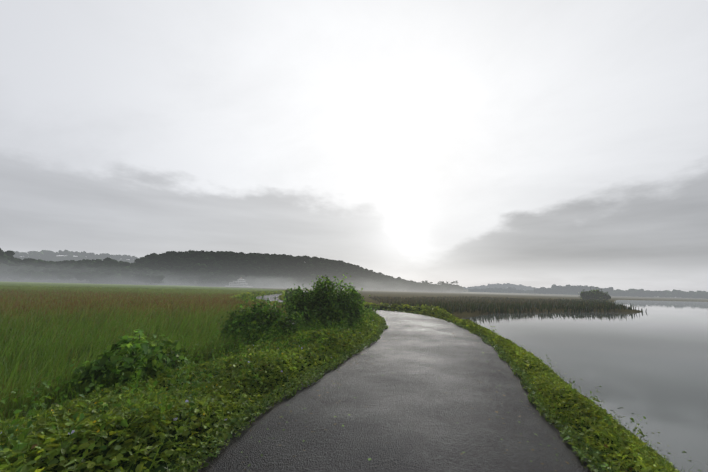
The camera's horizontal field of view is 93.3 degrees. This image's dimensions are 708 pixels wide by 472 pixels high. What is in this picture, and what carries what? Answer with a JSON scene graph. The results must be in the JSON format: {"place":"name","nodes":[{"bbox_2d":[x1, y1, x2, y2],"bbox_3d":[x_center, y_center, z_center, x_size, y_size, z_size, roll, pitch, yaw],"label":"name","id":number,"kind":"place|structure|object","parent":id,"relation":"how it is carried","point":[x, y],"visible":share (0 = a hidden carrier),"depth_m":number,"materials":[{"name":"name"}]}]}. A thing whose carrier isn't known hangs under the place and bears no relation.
{"place":"outdoors","nodes":[
{"label":"outdoors","id":0,"kind":"place"},
{"bbox_2d":[19,256,133,262],"bbox_3d":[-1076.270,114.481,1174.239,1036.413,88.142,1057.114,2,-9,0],"label":"ridge hill","id":1,"kind":"structure","parent":0,"point":[59,258],"depth_m":1041.08,"materials":[{"name":"grey plant"}]},
{"bbox_2d":[13,250,139,262],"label":"ridge forest crowns","id":2,"kind":"object","parent":1,"relation":"on","point":[43,254],"visible":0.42,"depth_m":1061.81,"materials":[{"name":"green plant"}]},
{"bbox_2d":[0,278,156,284],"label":"fog","id":3,"kind":"structure","parent":0,"point":[75,281],"depth_m":390.08,"materials":[{"name":"grey"}]},
{"bbox_2d":[1,277,155,284],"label":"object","id":4,"kind":"object","parent":3,"relation":"on","point":[78,281],"visible":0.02,"depth_m":386.79,"materials":[{"name":"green plant"}]},
{"bbox_2d":[0,248,164,283],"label":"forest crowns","id":5,"kind":"object","parent":3,"relation":"on","point":[90,271],"visible":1,"depth_m":407.65,"materials":[{"name":"plant"}]},
{"bbox_2d":[184,258,375,288],"bbox_3d":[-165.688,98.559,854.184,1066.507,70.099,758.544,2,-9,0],"label":"trees","id":6,"kind":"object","parent":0,"point":[289,272],"depth_m":684.11,"materials":[{"name":"plant"}]},
{"bbox_2d":[134,250,458,290],"bbox_3d":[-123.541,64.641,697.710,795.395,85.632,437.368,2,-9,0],"label":"hill forest crowns","id":7,"kind":"object","parent":6,"relation":"on","point":[245,264],"visible":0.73,"depth_m":670.97,"materials":[{"name":"green plant"}]},
{"bbox_2d":[157,282,416,291],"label":"foothill belt","id":8,"kind":"object","parent":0,"point":[209,284],"depth_m":542.51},
{"bbox_2d":[155,271,461,291],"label":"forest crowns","id":9,"kind":"object","parent":8,"relation":"on","point":[202,279],"visible":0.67,"depth_m":544.44,"materials":[{"name":"plant"}]},
{"bbox_2d":[162,279,459,292],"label":"forest trunks","id":10,"kind":"object","parent":8,"relation":"on","point":[304,287],"visible":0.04,"depth_m":542.11,"materials":[{"name":"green plant"}]},
{"bbox_2d":[0,281,707,419],"bbox_3d":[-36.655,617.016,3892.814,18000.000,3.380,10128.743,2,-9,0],"label":"ground","id":11,"kind":"structure","parent":0,"point":[365,294],"depth_m":176.34,"materials":[{"name":"green plant"}]},
{"bbox_2d":[0,285,302,422],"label":"field grass","id":12,"kind":"structure","parent":11,"relation":"on","point":[61,313],"depth_m":12.17,"materials":[{"name":"green plant"}]},
{"bbox_2d":[225,278,252,286],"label":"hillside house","id":13,"kind":"structure","parent":11,"relation":"on","point":[240,282],"depth_m":512.93,"materials":[{"name":"paint"}]},
{"bbox_2d":[284,275,371,329],"bbox_3d":[-1.050,2.590,12.585,3.416,2.387,3.543,2,-9,0],"label":"bush","id":14,"kind":"object","parent":11,"relation":"on","point":[331,305],"depth_m":12.02,"materials":[{"name":"green plant"}]},
{"bbox_2d":[369,296,646,313],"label":"reeds","id":15,"kind":"object","parent":11,"relation":"on","point":[454,304],"visible":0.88,"depth_m":45.67,"materials":[{"name":"green plant"}]},
{"bbox_2d":[578,287,610,300],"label":"shore tree","id":16,"kind":"object","parent":11,"relation":"on","point":[596,294],"visible":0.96,"depth_m":125.78,"materials":[{"name":"green plant"}]},
{"bbox_2d":[0,0,707,297],"label":"sky","id":17,"kind":"structure","parent":0,"point":[533,143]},
{"bbox_2d":[188,286,600,471],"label":"road","id":18,"kind":"structure","parent":0,"point":[421,415],"depth_m":4.23,"materials":[{"name":"grey asphalt"}]},
{"bbox_2d":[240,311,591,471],"bbox_3d":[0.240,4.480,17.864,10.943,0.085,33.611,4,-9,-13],"label":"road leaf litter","id":19,"kind":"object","parent":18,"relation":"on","point":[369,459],"visible":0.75,"depth_m":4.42,"materials":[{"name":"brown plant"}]},
{"bbox_2d":[405,283,462,292],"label":"trees","id":20,"kind":"object","parent":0,"point":[434,287],"visible":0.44,"depth_m":540.80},
{"bbox_2d":[418,290,461,292],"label":"fog","id":21,"kind":"object","parent":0,"point":[439,291],"visible":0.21,"depth_m":547.96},
{"bbox_2d":[403,280,467,291],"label":"trees","id":22,"kind":"object","parent":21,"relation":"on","point":[440,282],"visible":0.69,"depth_m":544.39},
{"bbox_2d":[463,283,536,290],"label":"hill forest crowns","id":23,"kind":"object","parent":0,"point":[517,287],"visible":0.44,"depth_m":1146.79,"materials":[{"name":"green plant"}]},
{"bbox_2d":[558,291,579,294],"bbox_3d":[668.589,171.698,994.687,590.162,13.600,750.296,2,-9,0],"label":"hill","id":24,"kind":"structure","parent":0,"point":[572,293],"depth_m":748.82,"materials":[{"name":"grey"}]},
{"bbox_2d":[534,284,612,293],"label":"hill forest crowns","id":25,"kind":"object","parent":24,"relation":"on","point":[569,288],"visible":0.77,"depth_m":719.92,"materials":[{"name":"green plant"}]},
{"bbox_2d":[462,300,707,471],"bbox_3d":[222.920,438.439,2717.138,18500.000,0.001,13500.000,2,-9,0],"label":"lake water","id":26,"kind":"structure","parent":0,"point":[650,364],"depth_m":11.40,"materials":[{"name":"grey liquid"}]},
{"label":"embankment ground","id":27,"kind":"structure","parent":0,"visible":0},
{"bbox_2d":[67,329,198,395],"bbox_3d":[-3.479,2.043,5.278,1.928,1.219,1.817,2,-9,0],"label":"vine mound","id":28,"kind":"object","parent":27,"relation":"on","point":[107,361],"depth_m":4.96,"materials":[{"name":"green plant"}]},
{"bbox_2d":[3,291,377,471],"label":"plants","id":29,"kind":"object","parent":27,"relation":"on","point":[162,467],"visible":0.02,"depth_m":3.08,"materials":[{"name":"green plant"}]},
{"bbox_2d":[215,297,305,344],"bbox_3d":[-2.535,2.687,10.111,2.900,1.658,2.926,2,-9,0],"label":"bush","id":30,"kind":"object","parent":27,"relation":"on","point":[247,318],"depth_m":9.61,"materials":[{"name":"green plant"}]},
{"bbox_2d":[283,288,301,301],"bbox_3d":[-5.734,5.910,32.331,2.449,1.918,2.543,2,-9,0],"label":"bush","id":31,"kind":"object","parent":27,"relation":"on","point":[288,294],"visible":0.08,"depth_m":32.17,"materials":[{"name":"green plant"}]},
{"bbox_2d":[0,288,679,471],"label":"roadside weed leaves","id":32,"kind":"object","parent":27,"relation":"on","point":[73,413],"visible":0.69,"depth_m":3.82,"materials":[{"name":"green plant"}]},
{"bbox_2d":[0,298,682,471],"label":"roadside grass","id":33,"kind":"structure","parent":27,"relation":"on","point":[183,395],"depth_m":4.05,"materials":[{"name":"green plant"}]},
{"bbox_2d":[347,292,364,303],"bbox_3d":[-0.085,4.928,25.141,1.861,1.743,1.894,2,-9,0],"label":"bush","id":34,"kind":"object","parent":27,"relation":"on","point":[359,298],"visible":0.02,"depth_m":24.86,"materials":[{"name":"green plant"}]},
{"bbox_2d":[364,305,660,471],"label":"plants","id":35,"kind":"object","parent":27,"relation":"on","point":[409,310],"depth_m":4.21,"materials":[{"name":"green plant"}]},
{"bbox_2d":[524,345,701,471],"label":"plants","id":36,"kind":"object","parent":27,"relation":"on","point":[626,423],"visible":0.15,"depth_m":5.79,"materials":[{"name":"green plant"}]},
{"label":"shore hill","id":37,"kind":"structure","parent":0,"visible":0},
{"bbox_2d":[607,289,707,298],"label":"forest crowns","id":38,"kind":"object","parent":37,"relation":"on","point":[649,293],"visible":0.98,"depth_m":505.65,"materials":[{"name":"grey plant"}]},
{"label":"hill grove","id":39,"kind":"object","parent":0,"visible":0},
{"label":"forest grove trunks","id":40,"kind":"structure","parent":39,"relation":"on","visible":0},
{"bbox_2d":[463,287,592,293],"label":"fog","id":41,"kind":"object","parent":40,"relation":"on","point":[508,289],"visible":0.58,"depth_m":884.51,"materials":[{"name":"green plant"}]}
]}

